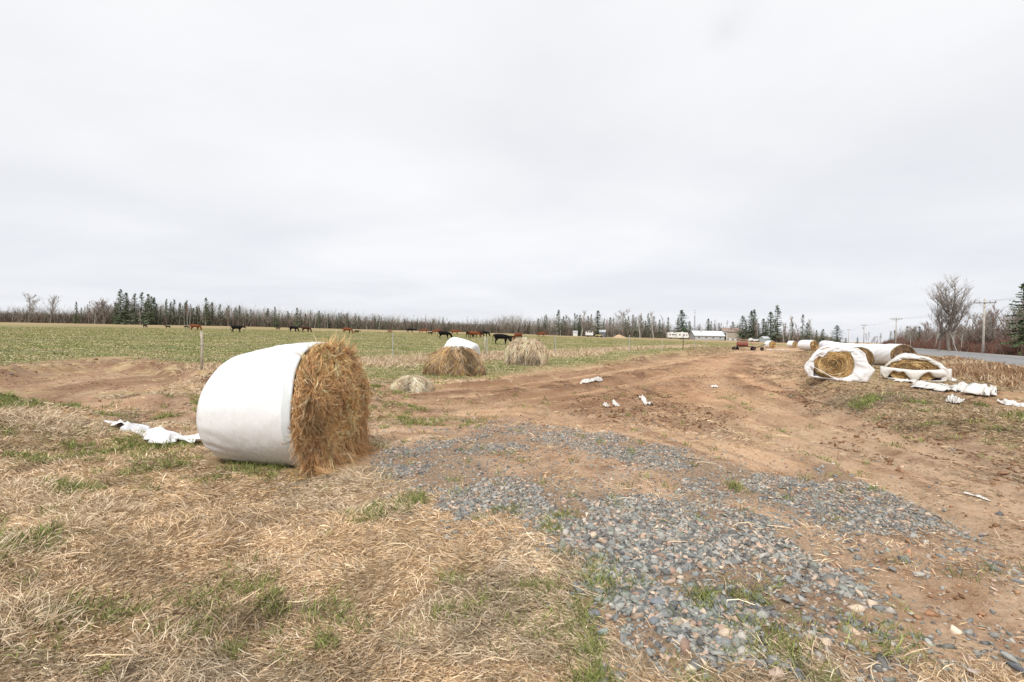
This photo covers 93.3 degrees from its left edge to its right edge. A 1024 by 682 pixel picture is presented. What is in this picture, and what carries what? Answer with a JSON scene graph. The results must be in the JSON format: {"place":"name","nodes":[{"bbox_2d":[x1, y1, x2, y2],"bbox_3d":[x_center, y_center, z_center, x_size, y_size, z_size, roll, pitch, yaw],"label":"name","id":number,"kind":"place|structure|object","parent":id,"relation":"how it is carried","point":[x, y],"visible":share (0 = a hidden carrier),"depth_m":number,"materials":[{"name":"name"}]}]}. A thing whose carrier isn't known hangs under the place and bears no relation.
{"place":"outdoors","nodes":[
{"label":"outdoors","id":0,"kind":"place"},
{"bbox_2d":[157,344,719,371],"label":"grass","id":1,"kind":"structure","parent":0,"point":[377,361],"depth_m":29.13,"materials":[{"name":"plant"}]},
{"bbox_2d":[0,373,1023,681],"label":"dry grass","id":2,"kind":"structure","parent":0,"point":[164,659],"depth_m":3.19,"materials":[{"name":"plant"}]},
{"bbox_2d":[0,322,1023,681],"bbox_3d":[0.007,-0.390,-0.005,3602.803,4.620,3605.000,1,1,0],"label":"ground","id":3,"kind":"structure","parent":0,"point":[1008,606],"depth_m":6.22,"materials":[{"name":"soil"}]},
{"bbox_2d":[23,293,40,322],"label":"bare tree","id":4,"kind":"object","parent":3,"relation":"on","point":[33,303],"visible":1,"depth_m":192.29,"materials":[{"name":"grey plant"}]},
{"bbox_2d":[45,295,61,322],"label":"bare tree","id":5,"kind":"object","parent":3,"relation":"on","point":[52,304],"visible":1,"depth_m":192.25,"materials":[{"name":"grey plant"}]},
{"bbox_2d":[72,301,79,323],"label":"spruce tree","id":6,"kind":"object","parent":3,"relation":"on","point":[76,319],"visible":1,"depth_m":191.78,"materials":[{"name":"green plant"}]},
{"bbox_2d":[92,299,108,323],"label":"bare tree","id":7,"kind":"object","parent":3,"relation":"on","point":[99,311],"visible":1,"depth_m":194.36,"materials":[{"name":"grey plant"}]},
{"bbox_2d":[98,297,111,323],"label":"bare tree","id":8,"kind":"object","parent":3,"relation":"on","point":[104,312],"visible":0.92,"depth_m":196.07,"materials":[{"name":"grey plant"}]},
{"bbox_2d":[110,289,127,324],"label":"spruce tree","id":9,"kind":"object","parent":3,"relation":"on","point":[118,319],"visible":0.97,"depth_m":191.68,"materials":[{"name":"green plant"}]},
{"bbox_2d":[113,293,135,324],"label":"spruce tree","id":10,"kind":"object","parent":3,"relation":"on","point":[128,304],"visible":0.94,"depth_m":193.67,"materials":[{"name":"green plant"}]},
{"bbox_2d":[125,293,139,324],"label":"spruce tree","id":11,"kind":"object","parent":3,"relation":"on","point":[134,301],"visible":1,"depth_m":194.76,"materials":[{"name":"green plant"}]},
{"bbox_2d":[132,292,147,324],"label":"spruce tree","id":12,"kind":"object","parent":3,"relation":"on","point":[141,314],"visible":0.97,"depth_m":195.58,"materials":[{"name":"green plant"}]},
{"bbox_2d":[141,294,156,324],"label":"spruce tree","id":13,"kind":"object","parent":3,"relation":"on","point":[147,322],"visible":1,"depth_m":195.79,"materials":[{"name":"green plant"}]},
{"bbox_2d":[104,419,200,443],"bbox_3d":[-5.697,1.438,7.650,3.439,0.422,0.675,2,1,39],"label":"plastic scrap","id":14,"kind":"object","parent":3,"relation":"on","point":[156,434],"visible":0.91,"depth_m":6.84,"materials":[{"name":"plastic"}]},
{"bbox_2d":[149,297,157,324],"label":"spruce tree","id":15,"kind":"object","parent":3,"relation":"on","point":[153,300],"visible":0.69,"depth_m":206.04,"materials":[{"name":"green plant"}]},
{"bbox_2d":[176,302,182,324],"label":"spruce tree","id":16,"kind":"object","parent":3,"relation":"on","point":[179,311],"visible":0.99,"depth_m":203.01,"materials":[{"name":"green plant"}]},
{"bbox_2d":[190,324,201,329],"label":"cow","id":17,"kind":"object","parent":3,"relation":"on","point":[194,325],"visible":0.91,"depth_m":102.43},
{"bbox_2d":[202,298,209,325],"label":"spruce tree","id":18,"kind":"object","parent":3,"relation":"on","point":[206,310],"visible":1,"depth_m":197.79,"materials":[{"name":"green plant"}]},
{"bbox_2d":[225,308,232,325],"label":"bare tree","id":19,"kind":"object","parent":3,"relation":"on","point":[227,312],"visible":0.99,"depth_m":206.33,"materials":[{"name":"grey plant"}]},
{"bbox_2d":[230,325,245,331],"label":"cow","id":20,"kind":"object","parent":3,"relation":"on","point":[233,327],"visible":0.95,"depth_m":89.78},
{"bbox_2d":[271,307,279,327],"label":"spruce tree","id":21,"kind":"object","parent":3,"relation":"on","point":[277,323],"visible":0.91,"depth_m":199.78,"materials":[{"name":"green plant"}]},
{"bbox_2d":[196,332,384,481],"bbox_3d":[-2.575,0.720,5.980,2.023,1.753,2.032,1,1,10],"label":"hay bale","id":22,"kind":"object","parent":3,"relation":"on","point":[302,407],"visible":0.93,"depth_m":5.43},
{"bbox_2d":[291,308,301,327],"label":"spruce tree","id":23,"kind":"object","parent":3,"relation":"on","point":[295,323],"visible":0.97,"depth_m":201.63,"materials":[{"name":"green plant"}]},
{"bbox_2d":[0,331,705,369],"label":"wire fence","id":24,"kind":"object","parent":3,"relation":"on","point":[202,349],"visible":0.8,"depth_m":17.56,"materials":[{"name":"metal"}]},
{"bbox_2d":[0,326,785,378],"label":"pasture grass","id":25,"kind":"structure","parent":3,"relation":"on","point":[84,333],"depth_m":50.83,"materials":[{"name":"plant"}]},
{"bbox_2d":[389,374,434,392],"bbox_3d":[-2.827,1.217,13.723,1.308,0.569,1.045,1,1,0],"label":"hay pile","id":26,"kind":"object","parent":3,"relation":"on","point":[413,383],"visible":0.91,"depth_m":13.43,"materials":[{"name":"plant"}]},
{"bbox_2d":[0,300,833,342],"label":"woodland stems","id":27,"kind":"object","parent":3,"relation":"on","point":[511,324],"visible":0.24,"depth_m":218.06,"materials":[{"name":"plant"}]},
{"bbox_2d":[0,311,840,342],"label":"woodland brush","id":28,"kind":"object","parent":3,"relation":"on","point":[217,322],"visible":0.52,"depth_m":208.05,"materials":[{"name":"plant"}]},
{"bbox_2d":[437,331,452,338],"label":"cow","id":29,"kind":"object","parent":3,"relation":"on","point":[444,333],"visible":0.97,"depth_m":78.68},
{"bbox_2d":[421,345,485,376],"bbox_3d":[-2.273,0.776,18.995,2.611,1.274,1.878,1,1,0],"label":"hay pile","id":30,"kind":"object","parent":3,"relation":"on","point":[446,360],"visible":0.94,"depth_m":18.45,"materials":[{"name":"plant"}]},
{"bbox_2d":[444,337,479,355],"bbox_3d":[-2.249,0.560,21.655,1.372,1.306,1.300,18,8,24],"label":"plastic wrap","id":31,"kind":"object","parent":30,"relation":"on","point":[454,341],"visible":0.3,"depth_m":21.29,"materials":[{"name":"plastic"}]},
{"bbox_2d":[468,331,480,337],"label":"cow","id":32,"kind":"object","parent":3,"relation":"on","point":[474,333],"visible":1,"depth_m":93.05},
{"bbox_2d":[492,334,511,343],"bbox_3d":[-1.167,-0.238,58.975,2.669,1.280,0.788,1,1,22],"label":"cow","id":33,"kind":"object","parent":3,"relation":"on","point":[500,336],"visible":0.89,"depth_m":58.72},
{"bbox_2d":[0,372,1023,681],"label":"green grass","id":34,"kind":"structure","parent":3,"relation":"on","point":[594,646],"depth_m":3.05,"materials":[{"name":"plant"}]},
{"bbox_2d":[0,355,1023,681],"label":"dirt clods","id":35,"kind":"object","parent":3,"relation":"on","point":[928,611],"visible":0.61,"depth_m":8.85,"materials":[{"name":"soil"}]},
{"bbox_2d":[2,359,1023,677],"bbox_3d":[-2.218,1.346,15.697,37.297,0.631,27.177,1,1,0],"label":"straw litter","id":36,"kind":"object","parent":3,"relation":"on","point":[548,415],"visible":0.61,"depth_m":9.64,"materials":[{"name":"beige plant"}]},
{"bbox_2d":[503,337,547,365],"bbox_3d":[0.747,0.566,26.022,2.504,1.611,2.229,1,1,0],"label":"hay pile","id":37,"kind":"object","parent":3,"relation":"on","point":[524,351],"visible":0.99,"depth_m":25.28,"materials":[{"name":"plant"}]},
{"bbox_2d":[554,310,563,332],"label":"spruce tree","id":38,"kind":"object","parent":3,"relation":"on","point":[558,321],"visible":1,"depth_m":185.77,"materials":[{"name":"green plant"}]},
{"bbox_2d":[580,376,602,383],"bbox_3d":[2.709,1.317,16.273,0.308,0.228,1.082,2,1,43],"label":"plastic scrap","id":39,"kind":"object","parent":3,"relation":"on","point":[597,378],"visible":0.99,"depth_m":16.13,"materials":[{"name":"plastic"}]},
{"bbox_2d":[590,609,600,615],"bbox_3d":[0.491,1.581,2.810,0.109,0.042,0.078,1,1,9],"label":"stone","id":40,"kind":"object","parent":3,"relation":"on","point":[595,612],"visible":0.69,"depth_m":2.79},
{"bbox_2d":[591,311,605,336],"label":"spruce tree","id":41,"kind":"object","parent":3,"relation":"on","point":[597,328],"visible":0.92,"depth_m":183.76,"materials":[{"name":"green plant"}]},
{"bbox_2d":[597,627,607,635],"bbox_3d":[0.488,1.569,2.615,0.077,0.030,0.052,1,1,-22],"label":"stone","id":42,"kind":"object","parent":3,"relation":"on","point":[602,630],"visible":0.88,"depth_m":2.60,"materials":[{"name":"stone"}]},
{"bbox_2d":[611,309,629,335],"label":"bare tree","id":43,"kind":"object","parent":3,"relation":"on","point":[618,318],"visible":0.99,"depth_m":189.35,"materials":[{"name":"grey plant"}]},
{"bbox_2d":[639,395,653,404],"bbox_3d":[3.317,1.492,11.918,0.155,0.217,1.031,1,1,0],"label":"plastic scrap","id":44,"kind":"object","parent":3,"relation":"on","point":[643,398],"visible":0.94,"depth_m":12.06,"materials":[{"name":"plastic"}]},
{"bbox_2d":[657,320,662,337],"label":"spruce tree","id":45,"kind":"object","parent":3,"relation":"on","point":[659,324],"visible":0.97,"depth_m":225.87,"materials":[{"name":"green plant"}]},
{"bbox_2d":[667,332,675,338],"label":"camper trailer","id":46,"kind":"object","parent":3,"relation":"on","point":[670,335],"visible":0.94,"depth_m":210.78,"materials":[{"name":"white metal"}]},
{"bbox_2d":[674,310,690,338],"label":"spruce tree","id":47,"kind":"object","parent":3,"relation":"on","point":[681,325],"visible":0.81,"depth_m":221.05,"materials":[{"name":"green plant"}]},
{"bbox_2d":[676,332,688,338],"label":"camper trailer","id":48,"kind":"object","parent":3,"relation":"on","point":[681,335],"visible":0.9,"depth_m":208.77,"materials":[{"name":"white metal"}]},
{"bbox_2d":[685,664,696,672],"bbox_3d":[0.863,1.590,2.339,0.060,0.048,0.059,1,1,0],"label":"stone","id":49,"kind":"object","parent":3,"relation":"on","point":[693,668],"visible":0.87,"depth_m":2.32,"materials":[{"name":"stone"}]},
{"bbox_2d":[689,330,724,339],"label":"barn","id":50,"kind":"structure","parent":3,"relation":"on","point":[710,335],"depth_m":210.60,"materials":[{"name":"metal"}]},
{"bbox_2d":[719,328,741,340],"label":"house","id":51,"kind":"structure","parent":3,"relation":"on","point":[731,336],"depth_m":214.64,"materials":[{"name":"beige"}]},
{"bbox_2d":[735,316,749,340],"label":"spruce tree","id":52,"kind":"object","parent":3,"relation":"on","point":[742,327],"visible":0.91,"depth_m":204.76,"materials":[{"name":"green plant"}]},
{"bbox_2d":[732,339,765,350],"bbox_3d":[31.441,0.496,64.398,4.286,1.487,1.672,1,1,12],"label":"farm implement","id":53,"kind":"object","parent":3,"relation":"on","point":[741,343],"visible":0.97,"depth_m":64.23,"materials":[{"name":"red paint"}]},
{"bbox_2d":[745,311,757,338],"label":"spruce tree","id":54,"kind":"object","parent":3,"relation":"on","point":[751,319],"visible":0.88,"depth_m":204.67,"materials":[{"name":"green plant"}]},
{"bbox_2d":[749,309,760,337],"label":"spruce tree","id":55,"kind":"object","parent":3,"relation":"on","point":[754,310],"visible":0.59,"depth_m":206.67,"materials":[{"name":"green plant"}]},
{"bbox_2d":[758,318,767,335],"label":"spruce tree","id":56,"kind":"object","parent":3,"relation":"on","point":[763,326],"visible":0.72,"depth_m":199.88,"materials":[{"name":"green plant"}]},
{"bbox_2d":[759,336,770,341],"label":"shed","id":57,"kind":"structure","parent":3,"relation":"on","point":[764,338],"depth_m":191.11,"materials":[{"name":"metal"}]},
{"bbox_2d":[764,341,775,347],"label":"wrapped bale","id":58,"kind":"object","parent":3,"relation":"on","point":[770,344],"visible":0.96,"depth_m":79.89},
{"bbox_2d":[763,312,777,340],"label":"spruce tree","id":59,"kind":"object","parent":3,"relation":"on","point":[770,322],"visible":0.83,"depth_m":194.69,"materials":[{"name":"green plant"}]},
{"bbox_2d":[769,304,783,341],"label":"spruce tree","id":60,"kind":"object","parent":3,"relation":"on","point":[777,322],"visible":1,"depth_m":189.85,"materials":[{"name":"green plant"}]},
{"bbox_2d":[768,667,785,679],"bbox_3d":[1.255,1.580,2.297,0.073,0.038,0.078,1,1,0],"label":"stone","id":61,"kind":"object","parent":3,"relation":"on","point":[778,671],"visible":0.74,"depth_m":2.29,"materials":[{"name":"stone"}]},
{"bbox_2d":[788,322,795,340],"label":"spruce tree","id":62,"kind":"object","parent":3,"relation":"on","point":[792,328],"visible":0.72,"depth_m":184.07,"materials":[{"name":"green plant"}]},
{"bbox_2d":[787,341,796,347],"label":"wrapped bale","id":63,"kind":"object","parent":3,"relation":"on","point":[791,344],"visible":0.97,"depth_m":90.71},
{"bbox_2d":[789,657,806,681],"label":"stone","id":64,"kind":"object","parent":3,"relation":"on","point":[798,669],"visible":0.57,"depth_m":2.28,"materials":[{"name":"stone"}]},
{"bbox_2d":[799,314,805,336],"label":"spruce tree","id":65,"kind":"object","parent":3,"relation":"on","point":[802,327],"visible":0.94,"depth_m":177.94,"materials":[{"name":"green plant"}]},
{"bbox_2d":[801,322,813,339],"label":"spruce tree","id":66,"kind":"object","parent":3,"relation":"on","point":[807,335],"visible":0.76,"depth_m":134.88,"materials":[{"name":"green plant"}]},
{"bbox_2d":[797,340,818,349],"bbox_3d":[38.245,0.530,62.496,1.524,1.356,2.066,1,1,-18],"label":"wrapped bale","id":67,"kind":"object","parent":3,"relation":"on","point":[807,345],"visible":1,"depth_m":61.77},
{"bbox_2d":[817,329,826,343],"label":"spruce tree","id":68,"kind":"object","parent":3,"relation":"on","point":[822,338],"visible":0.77,"depth_m":134.91,"materials":[{"name":"green plant"}]},
{"bbox_2d":[828,325,845,342],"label":"spruce tree","id":69,"kind":"object","parent":3,"relation":"on","point":[837,336],"visible":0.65,"depth_m":111.64,"materials":[{"name":"green plant"}]},
{"bbox_2d":[804,345,874,381],"bbox_3d":[11.246,0.757,16.821,1.983,1.217,1.712,1,1,26],"label":"wrapped bale","id":70,"kind":"object","parent":3,"relation":"on","point":[851,364],"visible":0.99,"depth_m":16.19},
{"bbox_2d":[838,343,854,346],"bbox_3d":[21.787,0.754,31.328,1.399,1.260,1.478,1,1,5],"label":"wrapped bale","id":71,"kind":"object","parent":3,"relation":"on","point":[844,344],"visible":0.12,"depth_m":31.09},
{"bbox_2d":[853,346,874,365],"bbox_3d":[17.856,0.875,24.975,1.345,1.209,1.398,1,1,30],"label":"wrapped bale","id":72,"kind":"object","parent":3,"relation":"on","point":[870,357],"visible":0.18,"depth_m":24.25},
{"bbox_2d":[863,344,883,364],"bbox_3d":[21.545,0.783,28.499,1.403,1.240,1.478,1,1,3],"label":"wrapped bale","id":73,"kind":"object","parent":3,"relation":"on","point":[872,348],"visible":0.22,"depth_m":28.08},
{"bbox_2d":[893,317,896,343],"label":"utility pole","id":74,"kind":"object","parent":3,"relation":"on","point":[896,331],"visible":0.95,"depth_m":131.96,"materials":[{"name":"grey wood"}]},
{"bbox_2d":[875,344,916,364],"bbox_3d":[21.445,0.781,27.061,1.383,1.252,1.612,1,1,5],"label":"wrapped bale","id":75,"kind":"object","parent":3,"relation":"on","point":[885,354],"visible":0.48,"depth_m":26.65},
{"bbox_2d":[892,379,916,382],"bbox_3d":[13.571,1.360,16.452,0.655,0.135,0.944,1,1,-20],"label":"plastic scrap","id":76,"kind":"object","parent":3,"relation":"on","point":[908,380],"visible":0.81,"depth_m":16.56,"materials":[{"name":"plastic"}]},
{"bbox_2d":[904,325,917,347],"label":"bare tree","id":77,"kind":"object","parent":3,"relation":"on","point":[913,329],"visible":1,"depth_m":131.41,"materials":[{"name":"grey plant"}]},
{"bbox_2d":[880,353,951,381],"bbox_3d":[14.949,0.980,18.066,2.017,1.030,1.668,2,1,32],"label":"wrapped bale","id":78,"kind":"object","parent":3,"relation":"on","point":[909,366],"visible":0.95,"depth_m":17.45,"materials":[{"name":"plastic"}]},
{"bbox_2d":[926,293,959,350],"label":"bare tree","id":79,"kind":"object","parent":3,"relation":"on","point":[939,320],"visible":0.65,"depth_m":85.74,"materials":[{"name":"grey plant"}]},
{"bbox_2d":[921,274,978,350],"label":"bare tree","id":80,"kind":"object","parent":3,"relation":"on","point":[953,319],"visible":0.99,"depth_m":83.15,"materials":[{"name":"grey plant"}]},
{"bbox_2d":[879,328,1023,355],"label":"red thicket","id":81,"kind":"object","parent":3,"relation":"on","point":[993,347],"visible":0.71,"depth_m":92.44,"materials":[{"name":"plant"}]},
{"bbox_2d":[910,380,997,395],"bbox_3d":[12.897,1.303,14.147,1.287,0.312,2.626,1,1,0],"label":"plastic scrap","id":82,"kind":"object","parent":3,"relation":"on","point":[976,388],"visible":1,"depth_m":13.73,"materials":[{"name":"plastic"}]},
{"bbox_2d":[891,323,1018,340],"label":"roadside woodland","id":83,"kind":"object","parent":3,"relation":"on","point":[900,334],"visible":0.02,"depth_m":152.73,"materials":[{"name":"plant"}]},
{"bbox_2d":[946,394,965,402],"bbox_3d":[10.189,1.324,11.137,0.429,0.207,0.319,1,1,-30],"label":"plastic scrap","id":84,"kind":"object","parent":3,"relation":"on","point":[953,398],"visible":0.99,"depth_m":11.10,"materials":[{"name":"plastic"}]},
{"bbox_2d":[957,327,967,342],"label":"bare tree","id":85,"kind":"object","parent":3,"relation":"on","point":[959,332],"visible":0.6,"depth_m":98.18,"materials":[{"name":"brown plant"}]},
{"bbox_2d":[955,313,974,341],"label":"bare tree","id":86,"kind":"object","parent":3,"relation":"on","point":[965,326],"visible":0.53,"depth_m":99.56,"materials":[{"name":"brown plant"}]},
{"bbox_2d":[963,325,974,342],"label":"bare tree","id":87,"kind":"object","parent":3,"relation":"on","point":[969,337],"visible":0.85,"depth_m":93.53,"materials":[{"name":"brown plant"}]},
{"bbox_2d":[964,491,990,500],"bbox_3d":[4.859,1.623,5.046,0.129,0.050,0.203,1,1,-14],"label":"plastic scrap","id":88,"kind":"object","parent":3,"relation":"on","point":[980,496],"visible":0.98,"depth_m":5.01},
{"bbox_2d":[973,330,981,342],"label":"bare tree","id":89,"kind":"object","parent":3,"relation":"on","point":[978,339],"visible":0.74,"depth_m":91.46,"materials":[{"name":"brown plant"}]},
{"bbox_2d":[970,310,990,342],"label":"bare tree","id":90,"kind":"object","parent":3,"relation":"on","point":[980,323],"visible":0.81,"depth_m":91.44,"materials":[{"name":"brown plant"}]},
{"bbox_2d":[966,310,998,334],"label":"bare tree","id":91,"kind":"object","parent":3,"relation":"on","point":[974,319],"visible":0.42,"depth_m":103.94,"materials":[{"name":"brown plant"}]},
{"bbox_2d":[974,298,996,353],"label":"utility pole","id":92,"kind":"object","parent":3,"relation":"on","point":[983,333],"visible":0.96,"depth_m":70.72,"materials":[{"name":"grey wood"}]},
{"bbox_2d":[980,312,1000,340],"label":"bare tree","id":93,"kind":"object","parent":3,"relation":"on","point":[991,329],"visible":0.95,"depth_m":88.42,"materials":[{"name":"brown plant"}]},
{"bbox_2d":[982,307,1002,335],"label":"bare tree","id":94,"kind":"object","parent":3,"relation":"on","point":[991,317],"visible":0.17,"depth_m":98.53,"materials":[{"name":"brown plant"}]},
{"bbox_2d":[987,309,1002,340],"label":"bare tree","id":95,"kind":"object","parent":3,"relation":"on","point":[997,329],"visible":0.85,"depth_m":87.11,"materials":[{"name":"brown plant"}]},
{"bbox_2d":[991,322,1006,336],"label":"bare tree","id":96,"kind":"object","parent":3,"relation":"on","point":[1000,329],"visible":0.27,"depth_m":93.01,"materials":[{"name":"brown plant"}]},
{"bbox_2d":[992,303,1007,334],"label":"bare tree","id":97,"kind":"object","parent":3,"relation":"on","point":[1001,317],"visible":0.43,"depth_m":93.58,"materials":[{"name":"brown plant"}]},
{"bbox_2d":[996,399,1023,406],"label":"plastic scrap","id":98,"kind":"object","parent":3,"relation":"on","point":[1007,402],"visible":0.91,"depth_m":11.51,"materials":[{"name":"plastic"}]},
{"bbox_2d":[997,303,1023,335],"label":"bare tree","id":99,"kind":"object","parent":3,"relation":"on","point":[1015,317],"visible":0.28,"depth_m":87.84,"materials":[{"name":"brown plant"}]},
{"bbox_2d":[998,283,1023,355],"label":"spruce tree","id":100,"kind":"object","parent":3,"relation":"on","point":[1020,340],"visible":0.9,"depth_m":70.44,"materials":[{"name":"green plant"}]},
{"bbox_2d":[1001,316,1020,339],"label":"bare tree","id":101,"kind":"object","parent":3,"relation":"on","point":[1007,327],"visible":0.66,"depth_m":80.43,"materials":[{"name":"brown plant"}]},
{"bbox_2d":[1003,660,1023,673],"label":"stone","id":102,"kind":"object","parent":3,"relation":"on","point":[1015,666],"visible":0.97,"depth_m":2.37,"materials":[{"name":"stone"}]},
{"bbox_2d":[0,0,1023,342],"label":"sky","id":103,"kind":"structure","parent":0,"point":[829,162],"materials":[{"name":"white"}]},
{"bbox_2d":[370,404,1023,681],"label":"gravel","id":104,"kind":"structure","parent":0,"point":[634,603],"depth_m":3.78,"materials":[{"name":"gravel"}]},
{"bbox_2d":[648,616,659,624],"bbox_3d":[0.797,1.566,2.708,0.075,0.028,0.056,1,1,-41],"label":"stone","id":105,"kind":"object","parent":104,"relation":"on","point":[652,620],"visible":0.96,"depth_m":2.70,"materials":[{"name":"stone"}]},
{"bbox_2d":[649,597,663,604],"bbox_3d":[0.863,1.564,2.902,0.087,0.041,0.079,1,1,0],"label":"stone","id":106,"kind":"object","parent":104,"relation":"on","point":[657,600],"visible":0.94,"depth_m":2.88,"materials":[{"name":"stone"}]},
{"bbox_2d":[713,624,726,629],"bbox_3d":[1.144,1.580,2.657,0.075,0.029,0.046,1,1,24],"label":"stone","id":107,"kind":"object","parent":104,"relation":"on","point":[720,626],"visible":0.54,"depth_m":2.66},
{"bbox_2d":[688,346,1023,475],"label":"verge grass","id":108,"kind":"structure","parent":0,"point":[1000,374],"depth_m":18.93,"materials":[{"name":"plant"}]},
{"bbox_2d":[855,343,1023,364],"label":"road","id":109,"kind":"structure","parent":0,"point":[1009,359],"depth_m":56.21,"materials":[{"name":"asphalt"}]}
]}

